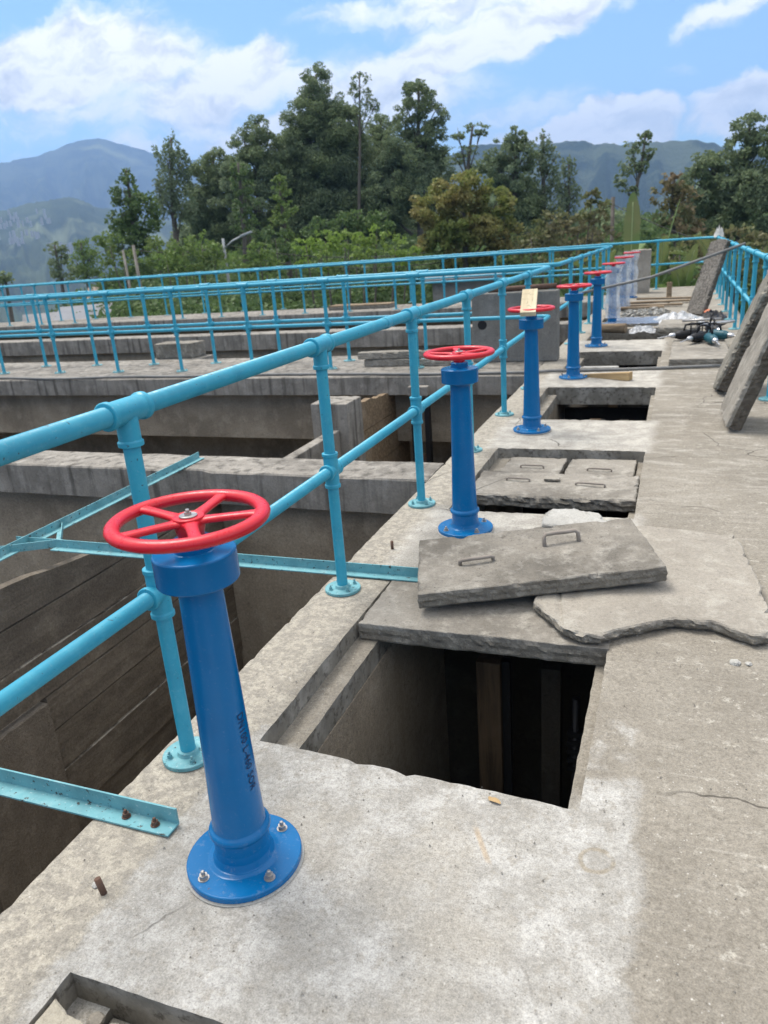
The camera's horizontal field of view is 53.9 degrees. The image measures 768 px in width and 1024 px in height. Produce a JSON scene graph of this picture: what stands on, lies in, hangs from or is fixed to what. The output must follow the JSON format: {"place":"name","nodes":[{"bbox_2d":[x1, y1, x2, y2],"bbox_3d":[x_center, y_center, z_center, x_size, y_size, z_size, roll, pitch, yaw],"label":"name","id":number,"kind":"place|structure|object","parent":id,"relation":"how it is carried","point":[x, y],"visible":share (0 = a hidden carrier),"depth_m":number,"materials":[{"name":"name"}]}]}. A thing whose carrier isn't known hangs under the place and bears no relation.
{"place":"outdoors","nodes":[
{"label":"outdoors","id":0,"kind":"place"},
{"bbox_2d":[0,197,178,322],"bbox_3d":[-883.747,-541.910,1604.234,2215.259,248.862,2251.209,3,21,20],"label":"hill","id":1,"kind":"structure","parent":0,"point":[72,219],"depth_m":1510.49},
{"bbox_2d":[0,208,74,255],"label":"village","id":2,"kind":"object","parent":1,"relation":"on","point":[14,240],"visible":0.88,"depth_m":1373.84,"materials":[{"name":"grey"}]},
{"bbox_2d":[0,138,267,223],"bbox_3d":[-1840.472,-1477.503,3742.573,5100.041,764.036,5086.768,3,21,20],"label":"mountain","id":3,"kind":"structure","parent":0,"point":[88,170],"depth_m":3730.65,"materials":[{"name":"blue"}]},
{"bbox_2d":[0,286,767,1023],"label":"deck","id":4,"kind":"structure","parent":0,"point":[378,890],"depth_m":2.10,"materials":[{"name":"concrete"}]},
{"bbox_2d":[35,999,83,1023],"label":"cover slab","id":5,"kind":"object","parent":4,"relation":"on","point":[55,1012],"depth_m":1.72,"materials":[{"name":"beige concrete"}]},
{"bbox_2d":[0,768,179,836],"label":"angle bracket","id":6,"kind":"object","parent":4,"relation":"attached to","point":[140,815],"visible":1,"depth_m":2.36,"materials":[{"name":"metal"}]},
{"bbox_2d":[103,489,303,907],"bbox_3d":[-0.427,0.486,1.952,0.387,1.048,0.387,3,21,20],"label":"valve stand","id":7,"kind":"object","parent":4,"relation":"on","point":[247,849],"visible":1,"depth_m":1.91,"materials":[{"name":"blue metal"}]},
{"bbox_2d":[0,356,544,441],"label":"footbridge","id":8,"kind":"object","parent":4,"relation":"attached to","point":[265,407],"visible":0.69,"depth_m":11.08,"materials":[{"name":"concrete"}]},
{"bbox_2d":[151,355,213,359],"bbox_3d":[-3.545,-2.578,13.314,1.000,0.300,0.490,3,21,20],"label":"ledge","id":9,"kind":"object","parent":8,"relation":"attached to","point":[206,357],"visible":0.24,"depth_m":13.14,"materials":[{"name":"concrete"}]},
{"bbox_2d":[154,340,205,358],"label":"concrete block","id":10,"kind":"structure","parent":9,"relation":"on","point":[190,349],"depth_m":13.07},
{"bbox_2d":[0,245,612,366],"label":"railing","id":11,"kind":"object","parent":8,"relation":"on","point":[344,318],"visible":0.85,"depth_m":13.03,"materials":[{"name":"metal"}]},
{"bbox_2d":[0,364,720,379],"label":"long pipe","id":12,"kind":"object","parent":8,"relation":"on","point":[431,374],"visible":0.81,"depth_m":9.78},
{"bbox_2d":[361,393,410,461],"bbox_3d":[0.019,-0.399,10.020,0.080,2.486,1.900,3,21,20],"label":"timber flap","id":13,"kind":"object","parent":8,"relation":"attached to","point":[378,412],"visible":0.29,"depth_m":9.72,"materials":[{"name":"brown wood"}]},
{"bbox_2d":[364,358,450,366],"bbox_3d":[0.316,-2.078,10.470,1.247,0.107,0.154,4,21,23],"label":"concrete post","id":14,"kind":"object","parent":8,"relation":"on","point":[389,362],"visible":0.73,"depth_m":10.45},
{"bbox_2d":[357,349,430,359],"bbox_3d":[0.243,-2.189,10.481,1.250,0.108,0.160,2,20,18],"label":"concrete post","id":15,"kind":"object","parent":14,"relation":"on","point":[390,354],"visible":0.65,"depth_m":10.49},
{"bbox_2d":[407,385,433,462],"bbox_3d":[0.498,-0.794,9.811,0.260,1.700,0.150,3,21,20],"label":"penstock","id":16,"kind":"object","parent":8,"relation":"attached to","point":[428,455],"visible":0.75,"depth_m":9.68,"materials":[{"name":"concrete"}]},
{"bbox_2d":[472,289,559,361],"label":"concrete block","id":17,"kind":"structure","parent":8,"relation":"on","point":[486,333],"depth_m":9.97,"materials":[{"name":"grey concrete"}]},
{"bbox_2d":[488,283,556,292],"bbox_3d":[1.810,-2.934,9.894,0.892,0.085,0.071,2,20,18],"label":"loose pipe","id":18,"kind":"object","parent":17,"relation":"on","point":[532,286],"visible":0.56,"depth_m":9.82,"materials":[{"name":"metal"}]},
{"bbox_2d":[0,265,550,771],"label":"railing","id":19,"kind":"object","parent":4,"relation":"on","point":[124,415],"visible":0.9,"depth_m":3.23,"materials":[{"name":"metal"}]},
{"bbox_2d":[0,236,767,401],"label":"railing","id":20,"kind":"object","parent":4,"relation":"on","point":[727,275],"visible":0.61,"depth_m":19.66,"materials":[{"name":"metal"}]},
{"bbox_2d":[578,242,745,293],"bbox_3d":[4.074,-3.618,11.296,2.406,0.631,0.072,2,20,17],"label":"steel rod","id":21,"kind":"object","parent":20,"relation":"on","point":[672,269],"visible":0.79,"depth_m":11.23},
{"bbox_2d":[1,415,767,1020],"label":"grit","id":22,"kind":"object","parent":4,"relation":"on","point":[455,865],"visible":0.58,"depth_m":2.16,"materials":[{"name":"concrete"}]},
{"bbox_2d":[423,345,494,538],"bbox_3d":[0.440,-0.389,4.243,0.387,1.048,0.387,3,21,20],"label":"valve stand","id":23,"kind":"object","parent":4,"relation":"on","point":[459,375],"visible":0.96,"depth_m":4.20,"materials":[{"name":"blue metal"}]},
{"bbox_2d":[358,580,610,665],"bbox_3d":[0.496,0.474,3.488,1.104,0.088,0.577,3,21,20],"label":"cover slab","id":24,"kind":"object","parent":4,"relation":"on","point":[516,627],"depth_m":3.33,"materials":[{"name":"concrete"}]},
{"bbox_2d":[507,305,554,434],"bbox_3d":[1.242,-1.196,6.356,0.387,1.048,0.387,7,22,30],"label":"valve stand","id":25,"kind":"object","parent":4,"relation":"on","point":[531,415],"visible":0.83,"depth_m":6.32,"materials":[{"name":"blue metal"}]},
{"bbox_2d":[520,289,537,316],"bbox_3d":[1.172,-1.699,6.120,0.132,0.041,0.320,1,50,15],"label":"timber offcut","id":26,"kind":"object","parent":25,"relation":"on","point":[529,299],"visible":1,"depth_m":6.09,"materials":[{"name":"beige wood"}]},
{"bbox_2d":[501,457,567,473],"bbox_3d":[1.123,-0.317,5.700,0.448,0.101,0.552,3,21,20],"label":"cover slab","id":27,"kind":"object","parent":4,"relation":"on","point":[532,465],"depth_m":5.73,"materials":[{"name":"concrete"}]},
{"bbox_2d":[476,470,639,511],"bbox_3d":[1.149,-0.158,5.118,1.110,0.115,0.564,3,21,20],"label":"cover slab","id":28,"kind":"object","parent":4,"relation":"on","point":[593,492],"depth_m":5.00,"materials":[{"name":"concrete"}]},
{"bbox_2d":[556,283,591,380],"bbox_3d":[2.149,-2.043,8.561,0.387,1.048,0.387,-7,20,-8],"label":"valve stand","id":29,"kind":"object","parent":4,"relation":"on","point":[573,297],"visible":1,"depth_m":8.52,"materials":[{"name":"blue metal"}]},
{"bbox_2d":[541,509,608,527],"bbox_3d":[1.107,0.071,4.245,0.447,0.079,0.322,3,21,20],"label":"broken slab","id":30,"kind":"object","parent":4,"relation":"on","point":[552,518],"depth_m":4.26,"materials":[{"name":"concrete"}]},
{"bbox_2d":[584,270,611,347],"bbox_3d":[3.042,-2.895,10.781,0.387,1.048,0.387,12,25,38],"label":"valve stand","id":31,"kind":"object","parent":4,"relation":"on","point":[597,281],"visible":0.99,"depth_m":10.74,"materials":[{"name":"blue metal"}]},
{"bbox_2d":[565,459,636,476],"bbox_3d":[1.580,-0.291,5.535,0.500,0.100,0.562,3,21,20],"label":"cover slab","id":32,"kind":"object","parent":4,"relation":"on","point":[606,467],"depth_m":5.57,"materials":[{"name":"concrete"}]},
{"bbox_2d":[582,371,632,380],"bbox_3d":[2.501,-1.552,8.530,0.599,0.090,0.100,13,26,41],"label":"timber wedge","id":33,"kind":"object","parent":4,"relation":"on","point":[625,376],"visible":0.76,"depth_m":8.43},
{"bbox_2d":[602,262,625,321],"bbox_3d":[3.978,-3.794,13.126,0.387,1.048,0.387,3,21,20],"label":"valve stand","id":34,"kind":"object","parent":4,"relation":"on","point":[612,300],"visible":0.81,"depth_m":13.08,"materials":[{"name":"blue metal"}]},
{"bbox_2d":[602,323,626,332],"bbox_3d":[3.666,-2.974,12.236,0.512,0.156,0.172,6,22,28],"label":"log","id":35,"kind":"object","parent":4,"relation":"on","point":[615,328],"visible":0.76,"depth_m":12.15,"materials":[{"name":"brown wood"}]},
{"bbox_2d":[614,256,633,309],"bbox_3d":[4.911,-4.706,15.489,0.387,1.060,0.387,3,21,20],"label":"valve stand","id":36,"kind":"object","parent":4,"relation":"on","point":[623,301],"visible":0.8,"depth_m":15.44,"materials":[{"name":"blue metal"}]},
{"bbox_2d":[603,316,659,325],"bbox_3d":[4.383,-3.342,13.248,1.005,0.054,1.010,3,21,20],"label":"cover slab","id":37,"kind":"object","parent":4,"relation":"on","point":[638,321],"depth_m":13.06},
{"bbox_2d":[623,251,639,297],"bbox_3d":[5.845,-5.612,17.855,0.387,1.060,0.387,3,21,20],"label":"valve stand","id":38,"kind":"object","parent":4,"relation":"on","point":[630,276],"visible":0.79,"depth_m":17.78,"materials":[{"name":"blue metal"}]},
{"bbox_2d":[604,311,665,321],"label":"cover slab","id":39,"kind":"structure","parent":4,"relation":"on","point":[606,318],"depth_m":14.05,"materials":[{"name":"concrete"}]},
{"bbox_2d":[620,307,670,316],"bbox_3d":[4.939,-3.769,14.244,0.889,0.145,0.957,3,21,20],"label":"rubble","id":40,"kind":"object","parent":39,"relation":"on","point":[639,312],"visible":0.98,"depth_m":14.07,"materials":[{"name":"stone"}]},
{"bbox_2d":[631,249,651,293],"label":"concrete plinth","id":41,"kind":"structure","parent":4,"relation":"on","point":[642,262],"depth_m":18.77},
{"bbox_2d":[533,526,767,645],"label":"broken slab","id":42,"kind":"object","parent":4,"relation":"on","point":[711,583],"depth_m":3.30,"materials":[{"name":"concrete"}]},
{"bbox_2d":[417,518,667,608],"bbox_3d":[0.708,0.204,3.650,1.125,0.137,0.607,-7,22,3],"label":"cover slab","id":43,"kind":"object","parent":42,"relation":"on","point":[500,565],"depth_m":3.54,"materials":[{"name":"concrete"}]},
{"bbox_2d":[656,319,698,335],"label":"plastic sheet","id":44,"kind":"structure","parent":4,"relation":"on","point":[666,327],"depth_m":11.41,"materials":[{"name":"plastic"}]},
{"bbox_2d":[653,310,704,325],"bbox_3d":[5.036,-3.357,12.933,0.877,0.196,1.069,3,21,20],"label":"plastic sheet","id":45,"kind":"object","parent":4,"relation":"on","point":[682,314],"visible":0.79,"depth_m":12.74,"materials":[{"name":"grey"}]},
{"bbox_2d":[669,338,727,365],"bbox_3d":[4.044,-2.084,9.714,0.689,0.089,1.993,3,21,20],"label":"cover slab","id":46,"kind":"object","parent":4,"relation":"on","point":[686,352],"depth_m":9.22,"materials":[{"name":"concrete"}]},
{"bbox_2d":[657,322,700,339],"bbox_3d":[4.010,-2.458,10.287,0.570,0.229,0.132,-4,19,2],"label":"power drill","id":47,"kind":"object","parent":46,"relation":"on","point":[683,334],"visible":0.8,"depth_m":10.26,"materials":[{"name":"black plastic"}]},
{"bbox_2d":[680,324,708,342],"bbox_3d":[4.068,-2.336,9.928,0.570,0.229,0.132,-17,23,-31],"label":"power drill","id":48,"kind":"object","parent":46,"relation":"on","point":[697,336],"visible":0.92,"depth_m":9.93,"materials":[{"name":"black plastic"}]},
{"bbox_2d":[687,239,730,314],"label":"leaning slab","id":49,"kind":"structure","parent":4,"relation":"on","point":[704,288],"depth_m":13.53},
{"bbox_2d":[713,270,767,391],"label":"leaning slab","id":50,"kind":"object","parent":4,"relation":"on","point":[738,347],"depth_m":7.09,"materials":[{"name":"concrete"}]},
{"bbox_2d":[720,303,767,430],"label":"leaning slab","id":51,"kind":"object","parent":4,"relation":"on","point":[746,385],"depth_m":5.93,"materials":[{"name":"concrete"}]},
{"bbox_2d":[0,0,767,168],"label":"sky","id":52,"kind":"structure","parent":0,"point":[125,72],"materials":[{"name":"blue"}]},
{"bbox_2d":[317,365,627,782],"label":"channel wall","id":53,"kind":"structure","parent":0,"point":[393,717],"depth_m":3.81,"materials":[{"name":"concrete"}]},
{"bbox_2d":[444,649,595,808],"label":"sluice gate","id":54,"kind":"structure","parent":53,"relation":"attached to","point":[515,724],"depth_m":4.12,"materials":[{"name":"black metal"}]},
{"bbox_2d":[523,507,628,517],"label":"sluice gate","id":55,"kind":"structure","parent":53,"relation":"attached to","point":[613,514],"depth_m":6.23,"materials":[{"name":"black metal"}]},
{"bbox_2d":[564,407,648,475],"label":"sluice gate","id":56,"kind":"structure","parent":53,"relation":"attached to","point":[612,413],"depth_m":8.53,"materials":[{"name":"black plastic"}]},
{"bbox_2d":[433,140,767,223],"bbox_3d":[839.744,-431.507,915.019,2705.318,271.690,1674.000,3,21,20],"label":"ridge","id":57,"kind":"structure","parent":0,"point":[596,164],"depth_m":1380.22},
{"bbox_3d":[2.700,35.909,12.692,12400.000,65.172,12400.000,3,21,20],"label":"ground","id":58,"kind":"structure","parent":0,"visible":0},
{"bbox_2d":[0,270,15,321],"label":"tree","id":59,"kind":"object","parent":58,"relation":"on","point":[6,278],"visible":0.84,"depth_m":41.30,"materials":[{"name":"green plant"}]},
{"bbox_2d":[43,241,78,305],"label":"tree","id":60,"kind":"object","parent":58,"relation":"on","point":[59,275],"visible":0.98,"depth_m":61.31,"materials":[{"name":"green plant"}]},
{"bbox_2d":[54,303,112,319],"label":"shed","id":61,"kind":"structure","parent":58,"relation":"on","point":[66,313],"depth_m":39.08,"materials":[{"name":"paint"}]},
{"bbox_2d":[63,237,106,290],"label":"tree","id":62,"kind":"object","parent":58,"relation":"on","point":[84,268],"visible":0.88,"depth_m":70.70,"materials":[{"name":"green plant"}]},
{"bbox_2d":[97,167,165,273],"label":"broad tree","id":63,"kind":"object","parent":58,"relation":"on","point":[128,219],"visible":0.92,"depth_m":45.77,"materials":[{"name":"green plant"}]},
{"bbox_2d":[91,230,182,288],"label":"shrub","id":64,"kind":"object","parent":58,"relation":"on","point":[111,252],"visible":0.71,"depth_m":43.10,"materials":[{"name":"green plant"}]},
{"bbox_2d":[151,128,198,253],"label":"cypress tree","id":65,"kind":"object","parent":58,"relation":"on","point":[176,207],"visible":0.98,"depth_m":51.54,"materials":[{"name":"green plant"}]},
{"bbox_2d":[150,229,231,302],"bbox_3d":[-9.738,-10.708,39.485,4.187,7.578,2.098,-7,20,-9],"label":"shrub","id":66,"kind":"object","parent":58,"relation":"on","point":[215,248],"visible":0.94,"depth_m":38.41,"materials":[{"name":"green plant"}]},
{"bbox_2d":[180,146,246,257],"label":"gum tree","id":67,"kind":"object","parent":58,"relation":"on","point":[212,219],"visible":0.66,"depth_m":56.93,"materials":[{"name":"green plant"}]},
{"bbox_2d":[227,162,265,263],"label":"tree","id":68,"kind":"object","parent":58,"relation":"on","point":[243,228],"visible":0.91,"depth_m":45.69,"materials":[{"name":"green plant"}]},
{"bbox_2d":[217,239,284,289],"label":"shrub","id":69,"kind":"object","parent":58,"relation":"on","point":[233,255],"visible":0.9,"depth_m":37.32,"materials":[{"name":"green plant"}]},
{"bbox_2d":[218,113,295,249],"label":"gum tree","id":70,"kind":"object","parent":58,"relation":"on","point":[267,164],"visible":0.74,"depth_m":53.57,"materials":[{"name":"green plant"}]},
{"bbox_2d":[267,173,299,278],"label":"poplar tree","id":71,"kind":"object","parent":58,"relation":"on","point":[281,206],"visible":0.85,"depth_m":40.39,"materials":[{"name":"green plant"}]},
{"bbox_2d":[262,61,381,247],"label":"gum tree","id":72,"kind":"object","parent":58,"relation":"on","point":[320,135],"visible":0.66,"depth_m":54.74,"materials":[{"name":"green plant"}]},
{"bbox_2d":[260,207,395,285],"bbox_3d":[-2.671,-11.774,40.246,7.027,8.159,2.091,-4,19,0],"label":"shrub","id":73,"kind":"object","parent":58,"relation":"on","point":[351,222],"visible":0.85,"depth_m":38.96,"materials":[{"name":"green plant"}]},
{"bbox_2d":[291,223,421,307],"bbox_3d":[-1.074,-9.618,34.718,5.877,6.774,1.907,-5,19,-2],"label":"shrub","id":74,"kind":"object","parent":58,"relation":"on","point":[372,241],"visible":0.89,"depth_m":33.81,"materials":[{"name":"green plant"}]},
{"bbox_2d":[346,71,380,244],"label":"gum tree","id":75,"kind":"object","parent":58,"relation":"on","point":[356,88],"visible":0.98,"depth_m":51.65,"materials":[{"name":"green plant"}]},
{"bbox_2d":[361,112,416,241],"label":"gum tree","id":76,"kind":"object","parent":58,"relation":"on","point":[376,132],"visible":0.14,"depth_m":59.07,"materials":[{"name":"green plant"}]},
{"bbox_2d":[354,78,457,236],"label":"gum tree","id":77,"kind":"object","parent":58,"relation":"on","point":[412,164],"visible":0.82,"depth_m":53.67,"materials":[{"name":"green plant"}]},
{"bbox_2d":[49,207,767,318],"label":"undergrowth","id":78,"kind":"object","parent":58,"relation":"on","point":[233,302],"visible":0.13,"depth_m":39.58,"materials":[{"name":"green plant"}]},
{"bbox_2d":[144,182,705,261],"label":"wood","id":79,"kind":"object","parent":58,"relation":"on","point":[618,217],"visible":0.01,"depth_m":70.29,"materials":[{"name":"green plant"}]},
{"bbox_2d":[387,246,527,284],"bbox_3d":[3.953,-10.590,38.550,7.478,6.116,2.567,-1,20,8],"label":"shrub","id":80,"kind":"object","parent":58,"relation":"on","point":[508,261],"visible":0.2,"depth_m":37.52,"materials":[{"name":"green plant"}]},
{"bbox_2d":[424,273,501,301],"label":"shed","id":81,"kind":"structure","parent":58,"relation":"on","point":[450,289],"depth_m":28.66,"materials":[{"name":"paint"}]},
{"bbox_2d":[408,167,523,268],"bbox_3d":[3.923,-11.444,35.973,5.298,9.079,3.729,3,21,20],"label":"mango tree","id":82,"kind":"object","parent":58,"relation":"on","point":[480,224],"visible":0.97,"depth_m":34.71,"materials":[{"name":"green plant"}]},
{"bbox_2d":[443,122,490,215],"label":"flat topped tree","id":83,"kind":"object","parent":58,"relation":"on","point":[461,136],"visible":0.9,"depth_m":50.40,"materials":[{"name":"green plant"}]},
{"bbox_2d":[474,125,546,242],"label":"gum tree","id":84,"kind":"object","parent":58,"relation":"on","point":[527,205],"visible":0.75,"depth_m":48.28,"materials":[{"name":"green plant"}]},
{"bbox_2d":[528,129,562,234],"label":"cypress tree","id":85,"kind":"object","parent":58,"relation":"on","point":[543,164],"visible":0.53,"depth_m":49.07,"materials":[{"name":"green plant"}]},
{"bbox_2d":[510,226,606,280],"bbox_3d":[8.513,-10.797,37.654,4.922,6.495,2.109,3,21,20],"label":"shrub","id":86,"kind":"object","parent":58,"relation":"on","point":[581,242],"visible":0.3,"depth_m":36.65,"materials":[{"name":"green plant"}]},
{"bbox_2d":[547,154,582,230],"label":"cypress tree","id":87,"kind":"object","parent":58,"relation":"on","point":[568,190],"visible":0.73,"depth_m":48.26,"materials":[{"name":"green plant"}]},
{"bbox_2d":[510,187,621,284],"bbox_3d":[7.977,-10.270,33.642,4.689,7.561,2.028,-3,19,4],"label":"shrub","id":88,"kind":"object","parent":58,"relation":"on","point":[553,228],"visible":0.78,"depth_m":32.66,"materials":[{"name":"green plant"}]},
{"bbox_2d":[613,129,657,196],"bbox_3d":[12.448,-13.199,37.868,2.045,10.724,1.094,3,21,20],"label":"leaning tree","id":89,"kind":"object","parent":58,"relation":"on","point":[639,168],"visible":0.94,"depth_m":36.52,"materials":[{"name":"green plant"}]},
{"bbox_2d":[607,226,678,278],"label":"shrub","id":90,"kind":"object","parent":58,"relation":"on","point":[653,246],"visible":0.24,"depth_m":29.38,"materials":[{"name":"green plant"}]},
{"bbox_2d":[648,171,706,284],"bbox_3d":[12.341,-10.268,32.167,2.369,7.869,1.787,8,23,32],"label":"gum tree","id":91,"kind":"object","parent":58,"relation":"on","point":[674,189],"visible":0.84,"depth_m":31.18,"materials":[{"name":"green plant"}]},
{"bbox_2d":[667,222,767,304],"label":"shrub","id":92,"kind":"object","parent":58,"relation":"on","point":[752,236],"visible":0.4,"depth_m":25.76,"materials":[{"name":"green plant"}]},
{"bbox_2d":[675,109,767,246],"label":"gum tree","id":93,"kind":"object","parent":58,"relation":"on","point":[735,193],"visible":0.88,"depth_m":36.49,"materials":[{"name":"green plant"}]},
{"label":"ground plants","id":94,"kind":"object","parent":58,"relation":"on","visible":0},
{"bbox_2d":[547,250,618,275],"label":"banana plant","id":95,"kind":"object","parent":94,"relation":"on","point":[612,256],"visible":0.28,"depth_m":23.65,"materials":[{"name":"green plant"}]},
{"bbox_2d":[583,192,672,273],"bbox_3d":[8.001,-7.237,24.521,1.666,5.783,3.197,-24,27,-44],"label":"banana plant","id":96,"kind":"object","parent":94,"relation":"on","point":[631,226],"visible":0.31,"depth_m":23.41,"materials":[{"name":"green plant"}]},
{"bbox_2d":[650,243,699,287],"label":"banana plant","id":97,"kind":"object","parent":94,"relation":"on","point":[681,277],"visible":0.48,"depth_m":21.71,"materials":[{"name":"green plant"}]},
{"bbox_2d":[652,198,700,287],"bbox_3d":[8.266,-6.371,22.752,2.220,5.694,0.808,0,20,11],"label":"banana plant","id":98,"kind":"object","parent":94,"relation":"on","point":[663,252],"visible":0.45,"depth_m":22.33,"materials":[{"name":"green plant"}]},
{"bbox_2d":[668,234,765,265],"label":"banana plant","id":99,"kind":"object","parent":94,"relation":"on","point":[704,244],"visible":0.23,"depth_m":22.14,"materials":[{"name":"green plant"}]},
{"label":"tank water","id":100,"kind":"structure","parent":0,"visible":0},
{"bbox_2d":[0,702,80,913],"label":"concrete pillar","id":101,"kind":"structure","parent":100,"relation":"in","point":[36,841],"depth_m":4.49,"materials":[{"name":"concrete"}]},
{"bbox_2d":[0,504,243,830],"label":"timber baffle","id":102,"kind":"object","parent":100,"relation":"in","point":[108,700],"visible":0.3,"depth_m":5.00,"materials":[{"name":"wood"}]},
{"bbox_2d":[0,450,443,701],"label":"tank wall","id":103,"kind":"structure","parent":100,"relation":"in","point":[41,489],"depth_m":6.33,"materials":[{"name":"concrete"}]},
{"bbox_2d":[0,452,417,581],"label":"truss brace","id":104,"kind":"object","parent":103,"relation":"on","point":[38,539],"visible":0.84,"depth_m":4.50,"materials":[{"name":"teal paint"}]},
{"bbox_2d":[0,432,450,464],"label":"back wall","id":105,"kind":"structure","parent":100,"relation":"in","point":[239,447],"depth_m":12.85,"materials":[{"name":"concrete"}]},
{"bbox_2d":[0,320,584,362],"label":"tank wall","id":106,"kind":"structure","parent":100,"relation":"in","point":[227,345],"depth_m":16.55,"materials":[{"name":"concrete"}]},
{"bbox_2d":[0,295,605,339],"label":"footbridge","id":107,"kind":"object","parent":100,"relation":"in","point":[228,317],"visible":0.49,"depth_m":21.67,"materials":[{"name":"concrete"}]},
{"bbox_2d":[328,302,394,310],"bbox_3d":[-0.602,-5.649,20.731,1.814,0.124,0.515,3,21,20],"label":"board stack","id":108,"kind":"object","parent":107,"relation":"on","point":[378,305],"visible":0.87,"depth_m":20.50,"materials":[{"name":"brown wood"}]},
{"bbox_2d":[284,430,341,458],"bbox_3d":[-0.816,0.808,7.965,0.120,2.900,2.130,3,21,20],"label":"baffle","id":109,"kind":"object","parent":100,"relation":"in","point":[314,449],"visible":0.15,"depth_m":7.88,"materials":[{"name":"concrete"}]},
{"bbox_2d":[311,396,365,460],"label":"concrete pillar","id":110,"kind":"structure","parent":100,"relation":"in","point":[347,417],"depth_m":8.46,"materials":[{"name":"concrete"}]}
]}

